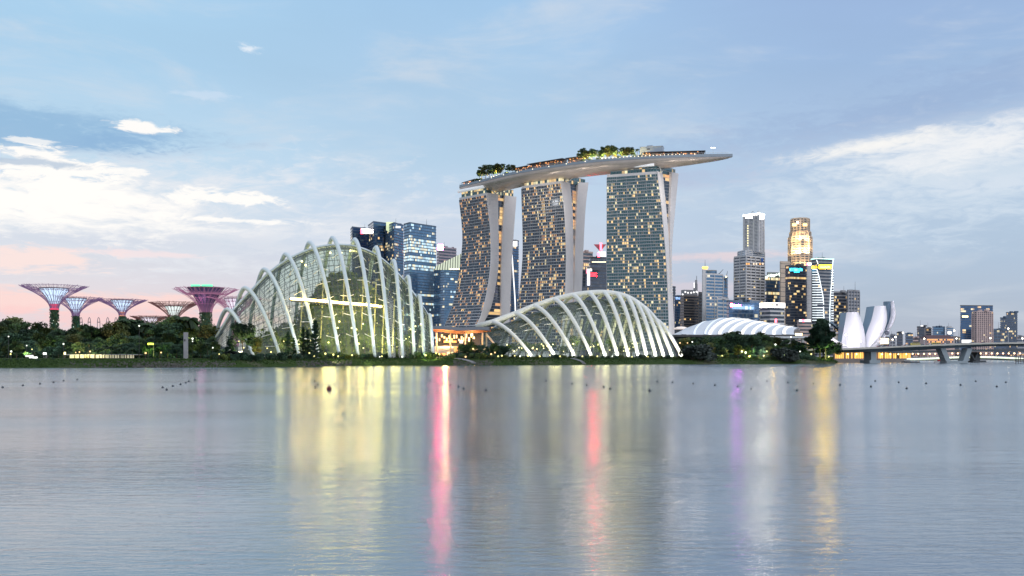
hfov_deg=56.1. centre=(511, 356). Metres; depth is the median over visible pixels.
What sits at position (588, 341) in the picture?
indoor tree
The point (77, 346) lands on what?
tree
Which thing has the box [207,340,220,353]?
tree
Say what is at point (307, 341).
conifer
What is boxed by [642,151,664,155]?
deck pavilion
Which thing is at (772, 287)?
office tower
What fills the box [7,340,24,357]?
tree
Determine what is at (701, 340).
tree
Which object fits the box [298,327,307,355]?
conifer
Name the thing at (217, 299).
skyway
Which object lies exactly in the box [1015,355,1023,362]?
jetty
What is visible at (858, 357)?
lit colonnade
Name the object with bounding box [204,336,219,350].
tree
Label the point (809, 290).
office tower
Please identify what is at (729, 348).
tree
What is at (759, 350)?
tree
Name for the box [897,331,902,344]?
building
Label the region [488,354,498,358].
bush
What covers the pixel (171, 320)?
tree
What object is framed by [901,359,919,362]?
work boat
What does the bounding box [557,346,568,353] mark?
indoor tree
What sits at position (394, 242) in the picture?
office tower
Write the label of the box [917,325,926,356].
office tower
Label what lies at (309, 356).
bush
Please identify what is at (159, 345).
tree
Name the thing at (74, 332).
tree
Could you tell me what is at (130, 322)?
palm
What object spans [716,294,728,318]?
office tower
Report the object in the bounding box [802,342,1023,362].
road bridge
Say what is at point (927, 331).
office tower
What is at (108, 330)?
tree
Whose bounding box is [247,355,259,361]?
bush
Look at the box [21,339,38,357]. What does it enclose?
tree
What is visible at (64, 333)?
tree
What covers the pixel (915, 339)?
building
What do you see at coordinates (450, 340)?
terrace pavilion
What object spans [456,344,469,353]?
tree
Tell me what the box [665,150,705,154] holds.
deck pavilion
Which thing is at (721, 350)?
tree
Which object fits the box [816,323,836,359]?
tree
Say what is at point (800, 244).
office tower
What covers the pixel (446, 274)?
office tower
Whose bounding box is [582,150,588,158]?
tree
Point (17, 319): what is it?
tree
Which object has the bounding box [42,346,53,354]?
tree
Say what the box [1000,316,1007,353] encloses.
office tower
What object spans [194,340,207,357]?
tree
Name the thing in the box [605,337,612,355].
indoor tree
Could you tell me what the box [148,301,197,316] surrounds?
garden tower
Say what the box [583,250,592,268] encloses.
office tower
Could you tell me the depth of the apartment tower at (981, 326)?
1785.58 m
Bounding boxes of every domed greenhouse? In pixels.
[213,236,434,357]
[475,290,682,357]
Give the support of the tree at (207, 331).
on the ground at (386, 363)
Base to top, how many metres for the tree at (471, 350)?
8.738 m
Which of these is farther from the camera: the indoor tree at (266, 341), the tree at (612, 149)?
the tree at (612, 149)
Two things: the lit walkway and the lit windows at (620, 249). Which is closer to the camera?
the lit walkway
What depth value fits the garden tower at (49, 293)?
616.71 m
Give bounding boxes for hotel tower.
[434,185,515,355]
[509,178,588,356]
[606,163,678,356]
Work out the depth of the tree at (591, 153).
1034.85 m
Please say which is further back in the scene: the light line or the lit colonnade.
the light line
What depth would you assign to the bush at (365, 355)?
421.26 m
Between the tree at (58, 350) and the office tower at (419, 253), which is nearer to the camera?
the tree at (58, 350)
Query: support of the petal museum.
on the ground at (386, 363)
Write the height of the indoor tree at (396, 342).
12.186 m
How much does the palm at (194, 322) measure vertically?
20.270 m
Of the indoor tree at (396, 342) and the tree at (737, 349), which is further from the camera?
the tree at (737, 349)
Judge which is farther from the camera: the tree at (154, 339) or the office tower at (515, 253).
the office tower at (515, 253)
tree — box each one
[0,319,23,334]
[0,332,20,348]
[1,316,24,328]
[1,344,10,357]
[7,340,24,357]
[9,336,30,343]
[17,327,42,337]
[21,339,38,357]
[22,321,31,328]
[27,331,48,344]
[28,341,41,356]
[30,321,51,335]
[40,335,56,348]
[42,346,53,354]
[47,328,65,340]
[50,328,74,336]
[52,341,72,352]
[53,346,65,357]
[64,333,83,344]
[65,328,80,338]
[72,341,85,352]
[77,323,103,339]
[79,338,93,350]
[84,327,106,342]
[90,337,105,351]
[92,346,99,357]
[97,321,129,345]
[103,338,114,350]
[108,333,129,347]
[112,344,120,357]
[115,316,149,336]
[118,342,136,357]
[124,335,141,343]
[129,328,149,338]
[132,345,143,354]
[135,337,145,345]
[137,345,152,353]
[143,326,162,342]
[143,336,160,347]
[149,321,185,338]
[151,341,170,357]
[156,332,175,343]
[158,315,190,336]
[158,341,173,357]
[169,343,183,358]
[175,337,182,344]
[177,320,199,340]
[178,335,196,345]
[182,342,195,357]
[191,336,206,350]
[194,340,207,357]
[197,324,224,341]
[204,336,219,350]
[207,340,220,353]
[225,321,258,351]
[225,342,235,351]
[250,336,262,353]
[259,328,272,347]
[275,329,282,341]
[281,335,297,354]
[296,326,305,352]
[320,339,330,353]
[333,325,347,346]
[350,330,358,354]
[359,340,370,353]
[375,339,382,349]
[385,328,392,343]
[393,332,405,352]
[403,327,416,352]
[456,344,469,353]
[466,341,476,352]
[475,345,484,353]
[476,167,485,178]
[480,164,488,177]
[489,342,499,353]
[494,163,499,172]
[497,166,503,172]
[497,346,508,357]
[506,344,517,353]
[519,339,530,355]
[530,343,543,355]
[543,341,555,356]
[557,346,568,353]
[569,335,579,348]
[576,148,585,157]
[579,335,591,355]
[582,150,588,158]
[588,148,596,156]
[592,342,601,355]
[598,147,606,155]
[603,145,611,157]
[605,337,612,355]
[608,145,617,157]
[616,344,624,354]
[618,147,623,156]
[623,147,630,155]
[627,340,634,355]
[629,147,635,156]
[677,337,693,349]
[692,336,715,346]
[706,342,715,352]
[709,336,725,353]
[715,345,725,354]
[722,333,746,349]
[722,345,733,356]
[733,344,743,354]
[736,333,764,349]
[742,345,752,357]
[753,346,766,354]
[754,331,764,345]
[759,335,778,348]
[763,346,773,355]
[770,336,784,346]
[780,339,790,347]
[787,340,800,351]
[793,342,807,352]
[803,328,819,354]
[809,318,832,357]
[814,347,834,355]
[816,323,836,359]
[822,342,843,359]
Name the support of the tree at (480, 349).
on the ground at (386, 363)
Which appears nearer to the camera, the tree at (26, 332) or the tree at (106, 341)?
the tree at (106, 341)
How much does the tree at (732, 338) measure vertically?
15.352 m
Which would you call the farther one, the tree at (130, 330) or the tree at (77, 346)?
the tree at (130, 330)
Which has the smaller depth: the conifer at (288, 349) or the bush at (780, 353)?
the conifer at (288, 349)
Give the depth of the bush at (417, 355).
432.18 m
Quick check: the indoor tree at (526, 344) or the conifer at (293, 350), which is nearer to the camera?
the conifer at (293, 350)
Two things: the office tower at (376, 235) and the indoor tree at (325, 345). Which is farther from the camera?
the office tower at (376, 235)
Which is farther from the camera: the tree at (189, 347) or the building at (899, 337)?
the building at (899, 337)
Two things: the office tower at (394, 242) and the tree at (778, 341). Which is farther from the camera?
the office tower at (394, 242)
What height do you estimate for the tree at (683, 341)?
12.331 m
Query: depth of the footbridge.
902.88 m
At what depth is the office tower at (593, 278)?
1336.27 m
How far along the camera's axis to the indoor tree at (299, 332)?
443.85 m
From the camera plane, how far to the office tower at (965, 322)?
1902.18 m
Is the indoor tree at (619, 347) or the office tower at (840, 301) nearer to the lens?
the indoor tree at (619, 347)
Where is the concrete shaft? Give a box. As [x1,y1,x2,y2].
[183,332,187,358]
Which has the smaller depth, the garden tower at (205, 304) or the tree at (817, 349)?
the tree at (817, 349)
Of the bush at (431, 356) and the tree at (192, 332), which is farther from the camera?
the tree at (192, 332)
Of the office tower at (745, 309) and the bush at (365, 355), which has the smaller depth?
the bush at (365, 355)
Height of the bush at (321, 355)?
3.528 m
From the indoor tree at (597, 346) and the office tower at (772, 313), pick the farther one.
the office tower at (772, 313)
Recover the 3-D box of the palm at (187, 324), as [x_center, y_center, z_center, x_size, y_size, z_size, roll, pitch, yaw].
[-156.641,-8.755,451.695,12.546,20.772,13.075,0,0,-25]
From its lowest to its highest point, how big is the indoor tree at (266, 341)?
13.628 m
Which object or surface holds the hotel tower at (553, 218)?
on the ground at (386, 363)
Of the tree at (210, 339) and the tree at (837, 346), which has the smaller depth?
the tree at (210, 339)
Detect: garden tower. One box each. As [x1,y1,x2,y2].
[20,283,88,329]
[53,295,102,328]
[98,298,146,318]
[130,315,167,322]
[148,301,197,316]
[174,284,239,327]
[216,296,260,352]
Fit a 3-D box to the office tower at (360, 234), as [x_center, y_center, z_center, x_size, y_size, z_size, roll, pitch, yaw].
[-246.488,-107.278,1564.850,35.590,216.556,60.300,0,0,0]
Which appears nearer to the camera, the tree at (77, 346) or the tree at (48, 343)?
the tree at (77, 346)
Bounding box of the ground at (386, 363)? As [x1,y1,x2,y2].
[0,357,839,367]
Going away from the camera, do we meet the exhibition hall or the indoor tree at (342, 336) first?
the indoor tree at (342, 336)
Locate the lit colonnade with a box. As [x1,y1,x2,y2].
[834,352,910,362]
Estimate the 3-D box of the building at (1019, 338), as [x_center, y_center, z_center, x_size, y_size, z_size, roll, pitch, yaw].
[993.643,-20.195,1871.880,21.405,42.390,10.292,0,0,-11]
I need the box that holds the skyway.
[206,295,226,305]
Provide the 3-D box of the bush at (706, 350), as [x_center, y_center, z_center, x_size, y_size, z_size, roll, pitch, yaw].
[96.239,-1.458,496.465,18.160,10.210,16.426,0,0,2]
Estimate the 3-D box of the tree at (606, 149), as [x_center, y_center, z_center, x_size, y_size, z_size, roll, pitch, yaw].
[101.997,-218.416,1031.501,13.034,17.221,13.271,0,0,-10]
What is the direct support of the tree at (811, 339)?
on the ground at (386, 363)
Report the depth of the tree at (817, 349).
543.83 m
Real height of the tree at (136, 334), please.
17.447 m
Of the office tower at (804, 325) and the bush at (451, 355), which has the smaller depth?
the bush at (451, 355)
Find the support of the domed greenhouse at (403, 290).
on the ground at (386, 363)
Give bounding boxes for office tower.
[350,226,368,278]
[368,221,392,299]
[385,222,403,326]
[404,219,435,351]
[434,254,460,346]
[437,244,456,264]
[508,240,518,353]
[580,268,606,356]
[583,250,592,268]
[589,243,606,269]
[673,286,675,310]
[674,295,680,333]
[680,290,697,327]
[698,292,701,323]
[702,266,723,321]
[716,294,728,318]
[724,276,727,297]
[726,299,758,320]
[733,211,764,320]
[760,303,784,324]
[765,272,779,302]
[780,261,789,324]
[785,264,806,339]
[788,217,812,264]
[797,319,811,343]
[806,263,811,326]
[811,257,833,356]
[833,290,846,331]
[847,290,859,314]
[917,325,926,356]
[924,327,931,334]
[932,326,944,334]
[946,323,953,335]
[960,305,992,352]
[993,322,1005,356]
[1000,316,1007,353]
[1006,311,1018,356]
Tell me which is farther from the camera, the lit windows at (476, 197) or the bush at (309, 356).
the lit windows at (476, 197)
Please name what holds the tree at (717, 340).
on the ground at (386, 363)
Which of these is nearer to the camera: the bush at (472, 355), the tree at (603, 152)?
the bush at (472, 355)
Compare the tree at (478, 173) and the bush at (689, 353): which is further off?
the tree at (478, 173)
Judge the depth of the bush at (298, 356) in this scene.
385.12 m
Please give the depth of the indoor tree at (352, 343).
435.83 m
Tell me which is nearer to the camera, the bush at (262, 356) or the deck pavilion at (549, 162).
the bush at (262, 356)
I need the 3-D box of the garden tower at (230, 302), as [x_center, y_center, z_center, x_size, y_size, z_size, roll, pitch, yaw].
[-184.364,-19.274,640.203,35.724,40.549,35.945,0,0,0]
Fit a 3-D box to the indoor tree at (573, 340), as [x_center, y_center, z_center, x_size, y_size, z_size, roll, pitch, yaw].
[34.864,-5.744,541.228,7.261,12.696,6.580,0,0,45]
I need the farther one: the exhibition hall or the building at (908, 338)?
the building at (908, 338)
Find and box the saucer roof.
[673,326,686,334]
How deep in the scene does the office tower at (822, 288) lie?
1456.10 m
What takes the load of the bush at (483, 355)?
on the ground at (386, 363)
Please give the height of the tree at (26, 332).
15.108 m
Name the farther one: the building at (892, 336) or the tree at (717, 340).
the building at (892, 336)
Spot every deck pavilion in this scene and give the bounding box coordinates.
[512,165,529,171]
[527,158,567,168]
[565,156,582,162]
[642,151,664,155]
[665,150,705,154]
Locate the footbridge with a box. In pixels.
[907,353,1023,360]
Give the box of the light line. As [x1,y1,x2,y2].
[512,255,515,310]
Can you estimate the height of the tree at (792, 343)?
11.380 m
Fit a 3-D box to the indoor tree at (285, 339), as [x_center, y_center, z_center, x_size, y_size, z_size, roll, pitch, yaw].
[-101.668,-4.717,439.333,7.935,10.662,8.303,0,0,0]
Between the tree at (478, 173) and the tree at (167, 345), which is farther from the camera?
the tree at (478, 173)
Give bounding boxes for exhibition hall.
[657,317,807,356]
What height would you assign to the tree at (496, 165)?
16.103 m
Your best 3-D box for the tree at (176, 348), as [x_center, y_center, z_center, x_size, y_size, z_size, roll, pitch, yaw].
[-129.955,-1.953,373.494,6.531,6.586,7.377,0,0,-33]
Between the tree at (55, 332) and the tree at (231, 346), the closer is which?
the tree at (231, 346)
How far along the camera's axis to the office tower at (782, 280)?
1591.68 m
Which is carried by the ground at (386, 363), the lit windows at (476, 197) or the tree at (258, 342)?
the tree at (258, 342)
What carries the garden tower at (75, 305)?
on the ground at (386, 363)
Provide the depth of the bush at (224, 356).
360.43 m
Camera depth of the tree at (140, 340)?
420.93 m
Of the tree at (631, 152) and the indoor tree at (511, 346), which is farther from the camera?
the tree at (631, 152)
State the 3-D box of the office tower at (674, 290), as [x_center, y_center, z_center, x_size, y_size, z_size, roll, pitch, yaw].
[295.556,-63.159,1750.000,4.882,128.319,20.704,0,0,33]
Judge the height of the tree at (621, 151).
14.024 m
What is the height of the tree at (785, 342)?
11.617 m
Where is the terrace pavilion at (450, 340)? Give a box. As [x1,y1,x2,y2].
[433,326,493,355]
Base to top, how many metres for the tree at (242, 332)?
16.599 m
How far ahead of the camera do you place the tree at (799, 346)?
548.11 m
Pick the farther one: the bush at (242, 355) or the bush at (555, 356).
the bush at (555, 356)
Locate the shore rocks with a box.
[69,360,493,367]
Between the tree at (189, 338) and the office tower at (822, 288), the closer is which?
the tree at (189, 338)
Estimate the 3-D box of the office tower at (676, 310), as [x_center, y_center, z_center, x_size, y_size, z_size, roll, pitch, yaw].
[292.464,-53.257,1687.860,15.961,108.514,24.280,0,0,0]
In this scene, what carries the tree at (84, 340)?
on the ground at (386, 363)
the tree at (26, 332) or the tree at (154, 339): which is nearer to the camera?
the tree at (154, 339)
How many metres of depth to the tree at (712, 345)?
515.22 m
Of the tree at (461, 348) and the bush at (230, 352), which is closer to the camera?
the bush at (230, 352)
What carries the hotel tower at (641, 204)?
on the ground at (386, 363)
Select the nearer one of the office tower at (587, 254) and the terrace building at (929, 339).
the office tower at (587, 254)
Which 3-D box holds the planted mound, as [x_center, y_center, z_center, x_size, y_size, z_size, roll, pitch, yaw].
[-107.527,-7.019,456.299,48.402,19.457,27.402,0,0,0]
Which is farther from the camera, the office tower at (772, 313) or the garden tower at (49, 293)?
the office tower at (772, 313)
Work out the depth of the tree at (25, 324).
461.91 m
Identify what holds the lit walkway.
attached to the domed greenhouse at (403, 290)
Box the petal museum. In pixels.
[829,301,895,347]
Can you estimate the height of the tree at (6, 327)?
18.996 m
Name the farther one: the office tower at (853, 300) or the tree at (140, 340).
the office tower at (853, 300)
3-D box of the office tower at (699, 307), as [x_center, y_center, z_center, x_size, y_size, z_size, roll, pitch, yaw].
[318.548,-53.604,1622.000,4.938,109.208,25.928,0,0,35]
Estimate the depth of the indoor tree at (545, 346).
548.77 m
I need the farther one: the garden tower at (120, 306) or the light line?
the light line
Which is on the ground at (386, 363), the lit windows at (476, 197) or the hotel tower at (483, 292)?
the hotel tower at (483, 292)
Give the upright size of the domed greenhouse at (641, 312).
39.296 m
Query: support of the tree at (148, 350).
on the ground at (386, 363)
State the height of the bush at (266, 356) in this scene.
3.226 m
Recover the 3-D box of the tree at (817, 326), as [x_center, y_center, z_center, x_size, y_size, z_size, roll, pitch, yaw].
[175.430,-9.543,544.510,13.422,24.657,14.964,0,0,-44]
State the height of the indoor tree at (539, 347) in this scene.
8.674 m
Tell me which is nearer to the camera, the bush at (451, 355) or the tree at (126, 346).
the tree at (126, 346)
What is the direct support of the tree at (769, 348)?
on the ground at (386, 363)
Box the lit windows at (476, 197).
[449,197,489,326]
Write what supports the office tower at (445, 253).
on the ground at (386, 363)
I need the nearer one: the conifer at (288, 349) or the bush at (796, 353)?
the conifer at (288, 349)
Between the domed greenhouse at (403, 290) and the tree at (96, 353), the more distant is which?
the domed greenhouse at (403, 290)
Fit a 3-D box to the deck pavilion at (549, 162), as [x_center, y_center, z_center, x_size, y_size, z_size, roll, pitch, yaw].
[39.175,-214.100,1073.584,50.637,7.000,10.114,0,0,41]
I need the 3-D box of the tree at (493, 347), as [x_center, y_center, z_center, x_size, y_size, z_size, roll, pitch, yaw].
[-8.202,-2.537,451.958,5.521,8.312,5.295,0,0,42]
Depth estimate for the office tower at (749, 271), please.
1621.36 m
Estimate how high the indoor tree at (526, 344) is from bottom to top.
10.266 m
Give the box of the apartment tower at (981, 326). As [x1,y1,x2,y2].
[971,309,992,355]
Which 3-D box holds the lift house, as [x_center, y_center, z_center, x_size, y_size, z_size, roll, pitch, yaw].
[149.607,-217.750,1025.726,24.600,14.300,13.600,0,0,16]
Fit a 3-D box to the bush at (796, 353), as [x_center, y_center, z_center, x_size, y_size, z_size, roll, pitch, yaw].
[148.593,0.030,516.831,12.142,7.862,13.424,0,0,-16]
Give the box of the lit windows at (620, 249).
[607,175,667,344]
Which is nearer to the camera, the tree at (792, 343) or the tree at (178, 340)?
the tree at (178, 340)
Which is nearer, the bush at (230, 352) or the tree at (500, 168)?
the bush at (230, 352)
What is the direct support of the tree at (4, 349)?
on the ground at (386, 363)
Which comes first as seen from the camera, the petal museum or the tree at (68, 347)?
the tree at (68, 347)
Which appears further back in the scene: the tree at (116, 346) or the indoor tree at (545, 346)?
the indoor tree at (545, 346)
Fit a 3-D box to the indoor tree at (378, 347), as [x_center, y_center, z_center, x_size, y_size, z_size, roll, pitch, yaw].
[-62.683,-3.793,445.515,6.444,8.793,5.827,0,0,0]
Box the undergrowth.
[0,346,817,360]
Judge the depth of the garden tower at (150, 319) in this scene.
654.88 m
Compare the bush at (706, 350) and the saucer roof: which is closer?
the bush at (706, 350)
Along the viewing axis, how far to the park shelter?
385.69 m
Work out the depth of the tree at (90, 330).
444.63 m
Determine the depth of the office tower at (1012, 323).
1904.17 m
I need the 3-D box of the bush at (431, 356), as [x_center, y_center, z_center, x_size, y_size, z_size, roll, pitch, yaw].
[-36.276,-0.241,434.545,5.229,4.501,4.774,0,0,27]
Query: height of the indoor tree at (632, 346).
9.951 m
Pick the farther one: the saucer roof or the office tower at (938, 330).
the office tower at (938, 330)
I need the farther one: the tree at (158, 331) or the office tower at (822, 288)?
the office tower at (822, 288)
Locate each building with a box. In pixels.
[890,331,895,345]
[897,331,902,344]
[905,332,912,356]
[913,336,918,356]
[920,335,954,356]
[952,336,959,356]
[1017,335,1023,356]
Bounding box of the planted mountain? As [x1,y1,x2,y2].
[294,271,412,356]
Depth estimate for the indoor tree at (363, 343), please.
442.06 m
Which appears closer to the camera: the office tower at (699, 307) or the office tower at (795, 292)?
the office tower at (795, 292)
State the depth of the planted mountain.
447.92 m
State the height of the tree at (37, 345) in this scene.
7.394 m
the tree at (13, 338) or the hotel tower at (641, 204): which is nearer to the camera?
the tree at (13, 338)
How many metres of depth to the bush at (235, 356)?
360.07 m
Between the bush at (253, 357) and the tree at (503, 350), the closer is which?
the bush at (253, 357)
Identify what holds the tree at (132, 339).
on the ground at (386, 363)
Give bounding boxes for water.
[0,359,1023,575]
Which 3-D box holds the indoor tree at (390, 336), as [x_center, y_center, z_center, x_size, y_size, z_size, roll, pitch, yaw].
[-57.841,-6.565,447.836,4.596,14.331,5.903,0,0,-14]
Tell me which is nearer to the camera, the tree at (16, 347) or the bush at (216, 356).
the bush at (216, 356)
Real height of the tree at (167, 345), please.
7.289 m
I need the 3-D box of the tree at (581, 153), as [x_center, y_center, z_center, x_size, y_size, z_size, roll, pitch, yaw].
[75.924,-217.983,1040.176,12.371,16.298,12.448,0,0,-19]
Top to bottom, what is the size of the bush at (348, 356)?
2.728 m
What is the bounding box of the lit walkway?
[290,298,381,308]
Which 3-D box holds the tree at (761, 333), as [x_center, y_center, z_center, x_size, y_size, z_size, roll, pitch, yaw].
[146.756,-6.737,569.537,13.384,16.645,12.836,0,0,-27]
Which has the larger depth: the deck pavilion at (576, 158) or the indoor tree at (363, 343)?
the deck pavilion at (576, 158)
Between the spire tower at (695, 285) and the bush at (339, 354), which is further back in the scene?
the spire tower at (695, 285)
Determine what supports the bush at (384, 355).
on the ground at (386, 363)
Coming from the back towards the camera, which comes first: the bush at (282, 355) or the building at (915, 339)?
the building at (915, 339)
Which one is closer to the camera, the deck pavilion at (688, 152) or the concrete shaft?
the concrete shaft
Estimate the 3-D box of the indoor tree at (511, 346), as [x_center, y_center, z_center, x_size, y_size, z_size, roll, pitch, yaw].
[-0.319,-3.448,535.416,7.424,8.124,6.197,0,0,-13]
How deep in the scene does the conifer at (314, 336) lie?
397.67 m
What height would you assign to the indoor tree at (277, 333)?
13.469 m
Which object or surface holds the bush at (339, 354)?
on the ground at (386, 363)
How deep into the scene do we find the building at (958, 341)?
1838.83 m
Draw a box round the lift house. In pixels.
[640,145,663,154]
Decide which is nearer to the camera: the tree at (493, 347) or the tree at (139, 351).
the tree at (139, 351)
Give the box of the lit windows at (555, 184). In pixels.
[512,184,564,350]
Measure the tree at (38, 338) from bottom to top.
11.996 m
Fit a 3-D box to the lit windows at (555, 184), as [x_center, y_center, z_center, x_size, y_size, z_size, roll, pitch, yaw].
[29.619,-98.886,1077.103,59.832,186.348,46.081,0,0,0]
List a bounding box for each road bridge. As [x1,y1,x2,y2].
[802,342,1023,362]
[822,349,1023,361]
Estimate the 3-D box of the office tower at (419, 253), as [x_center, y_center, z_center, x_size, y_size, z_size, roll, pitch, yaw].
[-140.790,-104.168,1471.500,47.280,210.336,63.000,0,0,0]
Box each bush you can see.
[210,352,221,359]
[221,353,229,359]
[222,351,240,358]
[230,354,239,360]
[238,352,248,359]
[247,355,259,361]
[256,353,264,359]
[264,353,275,358]
[277,352,287,359]
[291,354,302,359]
[303,353,312,359]
[317,352,326,357]
[331,351,343,358]
[344,354,352,358]
[360,353,369,358]
[379,354,389,358]
[409,351,421,358]
[426,351,436,358]
[444,353,455,358]
[457,353,469,358]
[468,353,478,358]
[475,353,487,358]
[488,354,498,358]
[551,354,560,358]
[679,347,704,359]
[681,344,717,360]
[770,347,796,361]
[778,349,799,361]
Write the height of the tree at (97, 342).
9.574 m
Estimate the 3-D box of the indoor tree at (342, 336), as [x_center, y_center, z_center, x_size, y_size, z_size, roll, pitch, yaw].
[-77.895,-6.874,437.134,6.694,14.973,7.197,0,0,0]
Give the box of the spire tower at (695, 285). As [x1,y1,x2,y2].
[693,276,697,289]
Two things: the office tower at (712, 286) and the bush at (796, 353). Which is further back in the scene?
the office tower at (712, 286)
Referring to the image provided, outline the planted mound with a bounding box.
[244,321,299,354]
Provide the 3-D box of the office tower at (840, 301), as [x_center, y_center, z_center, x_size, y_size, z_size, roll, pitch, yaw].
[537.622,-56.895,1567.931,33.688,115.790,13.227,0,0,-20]
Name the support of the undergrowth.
on the ground at (386, 363)
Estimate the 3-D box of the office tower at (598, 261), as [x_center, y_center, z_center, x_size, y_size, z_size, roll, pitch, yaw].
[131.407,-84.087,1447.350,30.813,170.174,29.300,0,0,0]
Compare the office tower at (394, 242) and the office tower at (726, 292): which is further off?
the office tower at (726, 292)
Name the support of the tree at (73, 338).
on the ground at (386, 363)
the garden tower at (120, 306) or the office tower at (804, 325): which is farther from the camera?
the office tower at (804, 325)
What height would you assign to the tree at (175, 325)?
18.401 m
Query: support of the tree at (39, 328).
on the ground at (386, 363)
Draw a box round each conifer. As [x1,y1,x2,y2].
[283,331,291,355]
[290,338,296,356]
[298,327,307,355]
[304,329,311,353]
[309,320,322,358]
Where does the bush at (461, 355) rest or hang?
on the ground at (386, 363)
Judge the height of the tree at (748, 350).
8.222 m
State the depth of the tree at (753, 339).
546.50 m
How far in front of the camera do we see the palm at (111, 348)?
365.37 m
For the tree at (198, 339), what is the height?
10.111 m
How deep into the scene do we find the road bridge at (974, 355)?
640.00 m
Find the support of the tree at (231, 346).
on the ground at (386, 363)
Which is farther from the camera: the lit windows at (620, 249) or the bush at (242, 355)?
the lit windows at (620, 249)
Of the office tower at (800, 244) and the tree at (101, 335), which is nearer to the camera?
the tree at (101, 335)
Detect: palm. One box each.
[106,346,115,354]
[115,318,138,329]
[135,323,154,336]
[173,316,191,329]
[179,317,201,340]
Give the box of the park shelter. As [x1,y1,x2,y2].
[66,354,142,357]
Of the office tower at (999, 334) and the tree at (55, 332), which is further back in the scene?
the office tower at (999, 334)
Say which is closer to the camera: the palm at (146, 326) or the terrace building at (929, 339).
the palm at (146, 326)
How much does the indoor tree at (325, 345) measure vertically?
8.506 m
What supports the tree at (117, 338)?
on the ground at (386, 363)
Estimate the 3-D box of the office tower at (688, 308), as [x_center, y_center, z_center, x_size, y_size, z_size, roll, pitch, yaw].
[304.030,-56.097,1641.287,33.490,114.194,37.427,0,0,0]
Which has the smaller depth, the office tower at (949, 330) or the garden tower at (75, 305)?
the garden tower at (75, 305)
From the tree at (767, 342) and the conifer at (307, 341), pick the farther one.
the tree at (767, 342)
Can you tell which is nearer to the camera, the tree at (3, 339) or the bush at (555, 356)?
the tree at (3, 339)
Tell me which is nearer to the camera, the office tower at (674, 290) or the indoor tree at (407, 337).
the indoor tree at (407, 337)
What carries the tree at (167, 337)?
on the ground at (386, 363)

